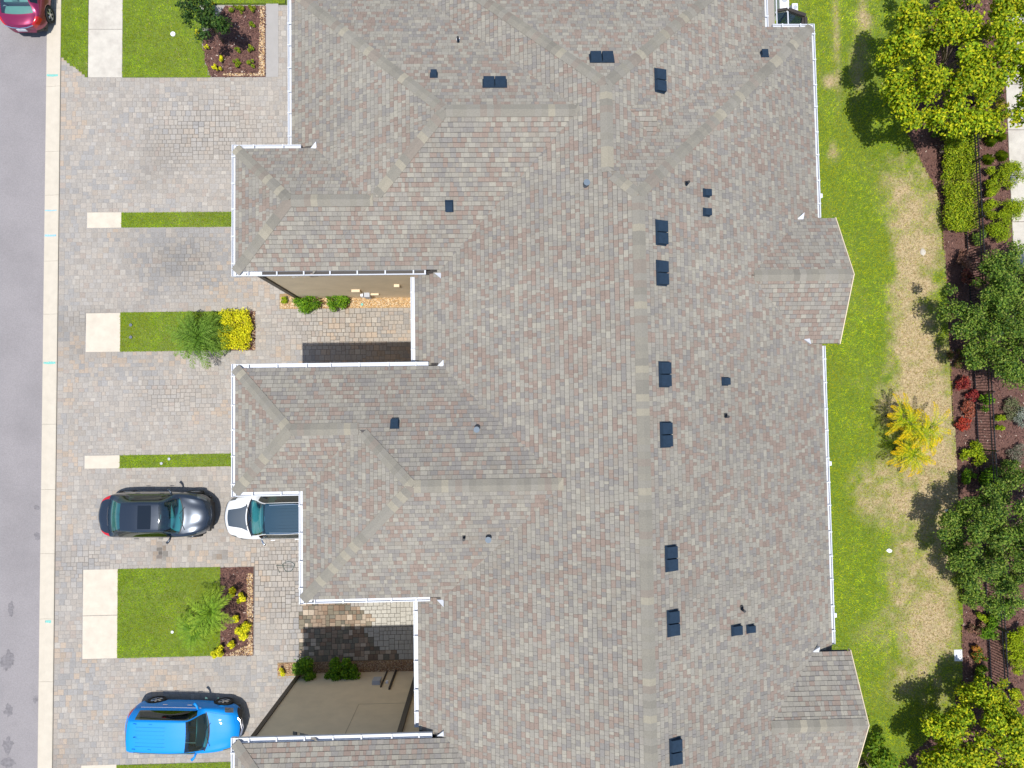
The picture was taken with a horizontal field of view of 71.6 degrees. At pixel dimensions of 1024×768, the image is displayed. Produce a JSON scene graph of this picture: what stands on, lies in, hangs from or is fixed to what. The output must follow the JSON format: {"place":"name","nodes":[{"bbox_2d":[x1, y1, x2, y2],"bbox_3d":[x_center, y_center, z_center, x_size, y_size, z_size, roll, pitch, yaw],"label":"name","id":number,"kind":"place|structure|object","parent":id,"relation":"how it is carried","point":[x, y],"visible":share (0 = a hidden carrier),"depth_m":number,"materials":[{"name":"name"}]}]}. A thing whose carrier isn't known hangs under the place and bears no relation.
{"place":"outdoors","nodes":[
{"label":"outdoors","id":0,"kind":"place"},
{"bbox_2d":[0,5,46,767],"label":"road","id":1,"kind":"structure","parent":0,"point":[23,57],"depth_m":29.02,"materials":[{"name":"grey asphalt"}]},
{"bbox_2d":[0,504,39,767],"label":"road stain","id":2,"kind":"object","parent":1,"relation":"on","point":[7,660],"visible":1,"depth_m":28.49,"materials":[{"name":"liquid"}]},
{"bbox_2d":[0,0,54,32],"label":"parked car","id":3,"kind":"object","parent":1,"relation":"on","point":[26,16],"visible":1,"depth_m":28.76,"materials":[{"name":"red metal"}]},
{"bbox_2d":[59,0,88,76],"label":"lawn","id":4,"kind":"structure","parent":0,"point":[72,28],"depth_m":29.65,"materials":[{"name":"plant"}]},
{"bbox_2d":[81,764,116,767],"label":"sidewalk","id":5,"kind":"structure","parent":0,"point":[99,766],"depth_m":28.43,"materials":[{"name":"concrete"}]},
{"bbox_2d":[82,569,117,658],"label":"sidewalk","id":6,"kind":"structure","parent":0,"point":[100,591],"depth_m":28.68,"materials":[{"name":"concrete"}]},
{"bbox_2d":[85,455,119,468],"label":"sidewalk","id":7,"kind":"structure","parent":0,"point":[101,461],"depth_m":28.93,"materials":[{"name":"concrete"}]},
{"bbox_2d":[86,313,119,351],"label":"sidewalk","id":8,"kind":"structure","parent":0,"point":[102,332],"depth_m":29.16,"materials":[{"name":"concrete"}]},
{"bbox_2d":[87,212,121,227],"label":"sidewalk","id":9,"kind":"structure","parent":0,"point":[103,219],"depth_m":29.35,"materials":[{"name":"concrete"}]},
{"bbox_2d":[88,0,122,76],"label":"sidewalk","id":10,"kind":"structure","parent":0,"point":[104,53],"depth_m":29.67,"materials":[{"name":"concrete"}]},
{"bbox_2d":[122,0,210,77],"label":"lawn","id":11,"kind":"structure","parent":0,"point":[157,45],"depth_m":29.74,"materials":[{"name":"plant"}]},
{"bbox_2d":[116,567,220,658],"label":"lawn","id":12,"kind":"structure","parent":0,"point":[155,608],"depth_m":28.75,"materials":[{"name":"plant"}]},
{"bbox_2d":[174,609,215,654],"bbox_3d":[-12.457,9.720,28.153,1.768,1.307,1.672,-1,88,-2],"label":"palm","id":13,"kind":"object","parent":12,"relation":"on","point":[197,636],"visible":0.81,"depth_m":27.84,"materials":[{"name":"green plant"}]},
{"bbox_2d":[116,762,230,767],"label":"lawn","id":14,"kind":"structure","parent":0,"point":[187,764],"depth_m":28.52,"materials":[{"name":"plant"}]},
{"bbox_2d":[119,310,230,351],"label":"lawn","id":15,"kind":"structure","parent":0,"point":[150,330],"depth_m":29.22,"materials":[{"name":"plant"}]},
{"bbox_2d":[166,311,232,368],"bbox_3d":[-12.569,-1.909,28.526,2.358,1.539,2.314,31,87,0],"label":"palm","id":16,"kind":"object","parent":15,"relation":"on","point":[194,332],"visible":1,"depth_m":28.26,"materials":[{"name":"green plant"}]},
{"bbox_2d":[120,453,230,467],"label":"lawn","id":17,"kind":"structure","parent":0,"point":[142,462],"depth_m":29.02,"materials":[{"name":"plant"}]},
{"bbox_2d":[120,211,231,227],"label":"lawn","id":18,"kind":"structure","parent":0,"point":[160,217],"depth_m":29.44,"materials":[{"name":"plant"}]},
{"bbox_2d":[53,5,413,767],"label":"driveway","id":19,"kind":"structure","parent":0,"point":[149,145],"depth_m":29.14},
{"bbox_2d":[98,488,214,543],"bbox_3d":[-14.108,5.200,28.218,4.430,1.424,2.212,0,88,-2],"label":"parked car","id":20,"kind":"object","parent":19,"relation":"on","point":[135,514],"visible":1,"depth_m":28.00,"materials":[{"name":"black metal"}]},
{"bbox_2d":[125,696,243,760],"bbox_3d":[-12.803,13.471,27.765,4.424,1.700,2.252,2,88,-1],"label":"parked car","id":21,"kind":"object","parent":19,"relation":"on","point":[161,725],"visible":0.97,"depth_m":27.54,"materials":[{"name":"blue metal"}]},
{"bbox_2d":[202,5,265,77],"bbox_3d":[-11.674,-14.388,29.826,2.634,0.001,3.060,-1,88,-2],"label":"mulch bed","id":22,"kind":"object","parent":19,"relation":"on","point":[240,46],"visible":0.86,"depth_m":29.82,"materials":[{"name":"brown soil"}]},
{"bbox_2d":[174,0,232,43],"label":"magnolia tree","id":23,"kind":"object","parent":22,"relation":"on","point":[207,18],"visible":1,"depth_m":27.60,"materials":[{"name":"green plant"}]},
{"bbox_2d":[219,567,253,656],"bbox_3d":[-11.168,9.231,28.841,1.330,0.001,3.550,-1,88,-2],"label":"mulch bed","id":24,"kind":"object","parent":19,"relation":"on","point":[224,584],"visible":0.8,"depth_m":28.85,"materials":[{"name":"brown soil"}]},
{"bbox_2d":[185,585,235,638],"bbox_3d":[-11.765,8.957,28.028,1.811,1.657,2.099,-1,88,-2],"label":"palm","id":25,"kind":"object","parent":24,"relation":"on","point":[215,608],"visible":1,"depth_m":27.59,"materials":[{"name":"green plant"}]},
{"bbox_2d":[211,645,223,658],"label":"yellow shrub","id":26,"kind":"object","parent":24,"relation":"on","point":[218,650],"visible":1,"depth_m":28.45,"materials":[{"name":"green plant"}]},
{"bbox_2d":[234,621,251,641],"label":"yellow shrub","id":27,"kind":"object","parent":24,"relation":"on","point":[244,628],"visible":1,"depth_m":28.51,"materials":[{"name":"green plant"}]},
{"bbox_2d":[230,310,255,350],"bbox_3d":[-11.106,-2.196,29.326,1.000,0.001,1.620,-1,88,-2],"label":"mulch bed","id":28,"kind":"object","parent":19,"relation":"on","point":[247,329],"visible":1,"depth_m":29.33,"materials":[{"name":"brown wood"}]},
{"bbox_2d":[217,307,253,351],"bbox_3d":[-11.288,-2.210,29.014,1.555,0.636,1.838,-1,88,-2],"label":"yellow hedge","id":29,"kind":"object","parent":28,"relation":"on","point":[235,334],"visible":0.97,"depth_m":28.91,"materials":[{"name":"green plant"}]},
{"bbox_2d":[224,496,298,545],"bbox_3d":[-9.270,5.247,28.203,4.380,1.716,2.252,-1,88,-2],"label":"parked car","id":30,"kind":"object","parent":19,"relation":"on","point":[265,517],"visible":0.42,"depth_m":27.89,"materials":[{"name":"white metal"}]},
{"bbox_2d":[279,294,410,308],"bbox_3d":[-6.553,-3.553,29.513,6.150,0.001,0.830,-1,88,-2],"label":"gravel base","id":31,"kind":"object","parent":19,"relation":"on","point":[285,295],"visible":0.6,"depth_m":29.52,"materials":[{"name":"beige gravel"}]},
{"bbox_2d":[291,296,322,314],"bbox_3d":[-8.389,-3.435,29.029,1.168,0.887,1.236,-23,88,-2],"label":"shrub","id":32,"kind":"object","parent":31,"relation":"on","point":[304,306],"visible":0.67,"depth_m":28.86,"materials":[{"name":"green plant"}]},
{"bbox_2d":[325,295,349,311],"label":"shrub","id":33,"kind":"object","parent":31,"relation":"on","point":[341,301],"visible":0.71,"depth_m":28.89,"materials":[{"name":"green plant"}]},
{"bbox_2d":[277,659,413,678],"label":"river gravel","id":34,"kind":"structure","parent":19,"relation":"on","point":[369,664],"depth_m":28.88,"materials":[{"name":"beige gravel"}]},
{"bbox_2d":[291,656,316,680],"bbox_3d":[-8.299,11.428,28.287,1.078,1.110,1.262,-1,88,-2],"label":"shrub","id":35,"kind":"object","parent":34,"relation":"on","point":[304,666],"visible":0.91,"depth_m":28.07,"materials":[{"name":"green plant"}]},
{"bbox_2d":[324,657,360,681],"bbox_3d":[-6.761,11.461,28.360,1.521,1.050,1.171,-1,88,-2],"label":"shrub","id":36,"kind":"object","parent":34,"relation":"on","point":[349,671],"visible":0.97,"depth_m":28.11,"materials":[{"name":"green plant"}]},
{"bbox_2d":[207,0,284,3],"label":"lawn","id":37,"kind":"structure","parent":0,"point":[252,1],"depth_m":29.91,"materials":[{"name":"plant"}]},
{"bbox_2d":[246,573,252,654],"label":"river gravel","id":38,"kind":"structure","parent":0,"point":[251,606],"depth_m":28.84,"materials":[{"name":"beige gravel"}]},
{"bbox_2d":[258,5,264,75],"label":"river gravel","id":39,"kind":"structure","parent":0,"point":[262,44],"depth_m":29.84,"materials":[{"name":"beige gravel"}]},
{"bbox_2d":[266,4,278,76],"bbox_3d":[-10.082,-14.455,29.884,0.520,0.040,3.150,-1,88,-2],"label":"paved band","id":40,"kind":"object","parent":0,"point":[272,53],"visible":1,"depth_m":29.86,"materials":[{"name":"grey concrete"}]},
{"bbox_2d":[45,0,955,762],"bbox_3d":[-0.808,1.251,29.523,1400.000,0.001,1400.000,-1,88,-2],"label":"ground","id":41,"kind":"structure","parent":0,"point":[287,4],"depth_m":30.01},
{"bbox_2d":[38,0,60,767],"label":"curb","id":42,"kind":"structure","parent":41,"relation":"on","point":[49,447],"depth_m":28.98,"materials":[{"name":"concrete"}]},
{"bbox_2d":[230,0,869,767],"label":"townhouse","id":43,"kind":"structure","parent":41,"relation":"on","point":[560,480],"depth_m":21.59,"materials":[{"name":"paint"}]},
{"bbox_2d":[775,0,962,767],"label":"lawn","id":44,"kind":"structure","parent":0,"point":[847,50],"depth_m":29.95,"materials":[{"name":"plant"}]},
{"bbox_2d":[774,0,788,19],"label":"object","id":45,"kind":"object","parent":44,"relation":"on","point":[782,3],"visible":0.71,"depth_m":29.73,"materials":[{"name":"white concrete"}]},
{"bbox_2d":[774,0,807,23],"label":"screen enclosure","id":46,"kind":"object","parent":44,"relation":"on","point":[788,16],"visible":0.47,"depth_m":27.76,"materials":[{"name":"white metal"}]},
{"bbox_2d":[768,0,774,26],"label":"patio roof","id":47,"kind":"structure","parent":46,"relation":"attached to","point":[771,18],"depth_m":27.81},
{"bbox_2d":[858,732,911,767],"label":"shade tree","id":48,"kind":"object","parent":44,"relation":"on","point":[884,757],"visible":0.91,"depth_m":27.03,"materials":[{"name":"green plant"}]},
{"bbox_2d":[885,393,950,476],"bbox_3d":[16.171,2.035,28.999,2.856,1.832,3.096,31,87,0],"label":"areca palm","id":49,"kind":"object","parent":44,"relation":"on","point":[908,428],"visible":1,"depth_m":28.55,"materials":[{"name":"yellow plant"}]},
{"bbox_2d":[954,649,962,660],"bbox_3d":[18.551,11.279,29.535,0.340,0.064,0.480,-1,88,-2],"label":"valve box","id":50,"kind":"object","parent":44,"relation":"on","point":[958,655],"visible":1,"depth_m":29.51,"materials":[{"name":"white plastic"}]},
{"bbox_2d":[898,0,1023,767],"bbox_3d":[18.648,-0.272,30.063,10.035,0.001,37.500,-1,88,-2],"label":"mulch bed","id":51,"kind":"object","parent":0,"point":[1005,444],"visible":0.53,"depth_m":30.09,"materials":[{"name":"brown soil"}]},
{"bbox_2d":[872,0,1023,138],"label":"shade tree","id":52,"kind":"object","parent":51,"relation":"on","point":[976,73],"visible":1,"depth_m":26.50,"materials":[{"name":"green plant"}]},
{"bbox_2d":[946,348,967,368],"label":"shrub","id":53,"kind":"object","parent":51,"relation":"on","point":[957,362],"visible":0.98,"depth_m":29.75,"materials":[{"name":"green plant"}]},
{"bbox_2d":[939,178,979,233],"bbox_3d":[18.870,-7.500,29.874,1.618,1.015,2.381,-1,88,-2],"label":"hedge","id":54,"kind":"object","parent":51,"relation":"on","point":[961,212],"visible":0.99,"depth_m":29.73,"materials":[{"name":"green plant"}]},
{"bbox_2d":[939,129,982,182],"bbox_3d":[18.930,-9.650,29.977,1.752,0.995,2.340,-1,88,-2],"label":"hedge","id":55,"kind":"object","parent":51,"relation":"on","point":[957,157],"visible":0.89,"depth_m":29.81,"materials":[{"name":"green plant"}]},
{"bbox_2d":[954,417,971,431],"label":"shrub","id":56,"kind":"object","parent":51,"relation":"on","point":[962,425],"visible":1,"depth_m":29.63,"materials":[{"name":"red plant"}]},
{"bbox_2d":[955,375,970,390],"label":"shrub","id":57,"kind":"object","parent":51,"relation":"on","point":[961,384],"visible":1,"depth_m":29.63,"materials":[{"name":"red plant"}]},
{"bbox_2d":[955,248,973,268],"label":"shrub","id":58,"kind":"object","parent":51,"relation":"on","point":[962,259],"visible":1,"depth_m":29.84,"materials":[{"name":"brown plant"}]},
{"bbox_2d":[960,399,974,417],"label":"shrub","id":59,"kind":"object","parent":51,"relation":"on","point":[966,404],"visible":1,"depth_m":29.68,"materials":[{"name":"red plant"}]},
{"bbox_2d":[961,267,975,285],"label":"shrub","id":60,"kind":"object","parent":51,"relation":"on","point":[969,273],"visible":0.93,"depth_m":29.90,"materials":[{"name":"brown plant"}]},
{"bbox_2d":[916,680,1023,767],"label":"shade tree","id":61,"kind":"object","parent":51,"relation":"on","point":[945,728],"visible":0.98,"depth_m":26.77,"materials":[{"name":"green plant"}]},
{"bbox_2d":[960,591,983,609],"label":"shrub","id":62,"kind":"object","parent":51,"relation":"on","point":[972,602],"visible":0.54,"depth_m":29.29,"materials":[{"name":"green plant"}]},
{"bbox_2d":[965,389,979,402],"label":"shrub","id":63,"kind":"object","parent":51,"relation":"on","point":[972,394],"visible":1,"depth_m":29.65,"materials":[{"name":"red plant"}]},
{"bbox_2d":[961,467,984,484],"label":"shrub","id":64,"kind":"object","parent":51,"relation":"on","point":[966,476],"visible":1,"depth_m":29.53,"materials":[{"name":"green plant"}]},
{"bbox_2d":[959,439,987,466],"bbox_3d":[19.289,2.971,29.638,1.181,0.644,1.047,-37,89,-3],"label":"shrub","id":65,"kind":"object","parent":51,"relation":"on","point":[978,448],"visible":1,"depth_m":29.52,"materials":[{"name":"green plant"}]},
{"bbox_2d":[967,620,986,636],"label":"shrub","id":66,"kind":"object","parent":51,"relation":"on","point":[977,631],"visible":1,"depth_m":29.32,"materials":[{"name":"brown plant"}]},
{"bbox_2d":[932,467,1023,620],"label":"oak tree","id":67,"kind":"object","parent":51,"relation":"on","point":[999,533],"visible":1,"depth_m":27.23,"materials":[{"name":"green plant"}]},
{"bbox_2d":[933,239,1023,392],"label":"oak tree","id":68,"kind":"object","parent":51,"relation":"on","point":[1003,293],"visible":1,"depth_m":27.59,"materials":[{"name":"green plant"}]},
{"bbox_2d":[971,230,986,246],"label":"shrub","id":69,"kind":"object","parent":51,"relation":"on","point":[985,234],"visible":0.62,"depth_m":29.93,"materials":[{"name":"green plant"}]},
{"bbox_2d":[971,648,988,663],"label":"shrub","id":70,"kind":"object","parent":51,"relation":"on","point":[978,656],"visible":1,"depth_m":29.22,"materials":[{"name":"green plant"}]},
{"bbox_2d":[973,665,990,681],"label":"shrub","id":71,"kind":"object","parent":51,"relation":"on","point":[980,669],"visible":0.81,"depth_m":29.23,"materials":[{"name":"green plant"}]},
{"bbox_2d":[954,0,1013,766],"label":"fence","id":72,"kind":"object","parent":51,"relation":"on","point":[1001,628],"visible":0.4,"depth_m":29.30,"materials":[{"name":"black metal"}]},
{"bbox_2d":[975,612,993,622],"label":"shrub","id":73,"kind":"object","parent":51,"relation":"on","point":[982,617],"visible":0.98,"depth_m":29.27,"materials":[{"name":"green plant"}]},
{"bbox_2d":[977,394,995,411],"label":"shrub","id":74,"kind":"object","parent":51,"relation":"on","point":[986,402],"visible":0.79,"depth_m":29.52,"materials":[{"name":"green plant"}]},
{"bbox_2d":[954,676,1019,731],"bbox_3d":[18.538,12.577,28.144,2.322,2.784,2.139,-1,88,-2],"label":"shade tree","id":75,"kind":"object","parent":51,"relation":"on","point":[964,694],"visible":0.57,"depth_m":27.61,"materials":[{"name":"green plant"}]},
{"bbox_2d":[978,465,998,488],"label":"shrub","id":76,"kind":"object","parent":51,"relation":"on","point":[985,471],"visible":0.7,"depth_m":29.46,"materials":[{"name":"green plant"}]},
{"bbox_2d":[982,153,995,165],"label":"grass tuft","id":77,"kind":"object","parent":51,"relation":"on","point":[988,159],"visible":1,"depth_m":30.27,"materials":[{"name":"green plant"}]},
{"bbox_2d":[980,616,1000,639],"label":"shrub","id":78,"kind":"object","parent":51,"relation":"on","point":[987,632],"visible":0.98,"depth_m":29.09,"materials":[{"name":"green plant"}]},
{"bbox_2d":[984,135,996,146],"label":"grass tuft","id":79,"kind":"object","parent":51,"relation":"on","point":[989,141],"visible":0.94,"depth_m":30.30,"materials":[{"name":"green plant"}]},
{"bbox_2d":[979,197,1002,219],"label":"shrub","id":80,"kind":"object","parent":51,"relation":"on","point":[989,205],"visible":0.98,"depth_m":29.84,"materials":[{"name":"green plant"}]},
{"bbox_2d":[983,166,1000,197],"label":"shrub","id":81,"kind":"object","parent":51,"relation":"on","point":[992,190],"visible":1,"depth_m":29.94,"materials":[{"name":"green plant"}]},
{"bbox_2d":[984,211,1013,242],"bbox_3d":[20.565,-6.554,29.910,1.207,0.973,1.230,40,87,0],"label":"shrub","id":82,"kind":"object","parent":51,"relation":"on","point":[997,231],"visible":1,"depth_m":29.71,"materials":[{"name":"green plant"}]},
{"bbox_2d":[994,415,1006,430],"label":"shrub","id":83,"kind":"object","parent":51,"relation":"on","point":[1000,418],"visible":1,"depth_m":29.72,"materials":[{"name":"green plant"}]},
{"bbox_2d":[993,96,1009,118],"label":"shrub","id":84,"kind":"object","parent":51,"relation":"on","point":[1001,101],"visible":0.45,"depth_m":30.08,"materials":[{"name":"green plant"}]},
{"bbox_2d":[995,150,1008,162],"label":"grass tuft","id":85,"kind":"object","parent":51,"relation":"on","point":[1002,155],"visible":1,"depth_m":30.29,"materials":[{"name":"green plant"}]},
{"bbox_2d":[993,599,1015,620],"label":"shrub","id":86,"kind":"object","parent":51,"relation":"on","point":[1011,612],"visible":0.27,"depth_m":29.16,"materials":[{"name":"green plant"}]},
{"bbox_2d":[995,159,1023,189],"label":"shrub","id":87,"kind":"object","parent":51,"relation":"on","point":[1011,167],"visible":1,"depth_m":29.89,"materials":[{"name":"green plant"}]},
{"bbox_2d":[997,459,1021,480],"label":"shrub","id":88,"kind":"object","parent":51,"relation":"on","point":[1010,465],"visible":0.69,"depth_m":29.51,"materials":[{"name":"green plant"}]},
{"bbox_2d":[996,197,1023,221],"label":"shrub","id":89,"kind":"object","parent":51,"relation":"on","point":[1014,208],"visible":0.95,"depth_m":29.79,"materials":[{"name":"green plant"}]},
{"bbox_2d":[1002,397,1023,421],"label":"shrub","id":90,"kind":"object","parent":51,"relation":"on","point":[1012,402],"visible":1,"depth_m":29.73,"materials":[{"name":"green plant"}]},
{"bbox_2d":[1004,625,1023,675],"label":"shrub","id":91,"kind":"object","parent":51,"relation":"on","point":[1016,637],"visible":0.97,"depth_m":29.11,"materials":[{"name":"green plant"}]},
{"bbox_2d":[1005,443,1023,464],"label":"shrub","id":92,"kind":"object","parent":51,"relation":"on","point":[1019,448],"visible":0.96,"depth_m":29.72,"materials":[{"name":"grey plant"}]},
{"bbox_2d":[1010,687,1023,706],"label":"shrub","id":93,"kind":"object","parent":51,"relation":"on","point":[1017,703],"visible":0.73,"depth_m":29.19,"materials":[{"name":"green plant"}]},
{"bbox_2d":[1013,406,1023,428],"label":"shrub","id":94,"kind":"object","parent":51,"relation":"on","point":[1018,417],"visible":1,"depth_m":29.63,"materials":[{"name":"grey plant"}]},
{"bbox_2d":[1005,14,1023,267],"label":"sidewalk","id":95,"kind":"structure","parent":0,"point":[1016,144],"depth_m":30.54,"materials":[{"name":"concrete"}]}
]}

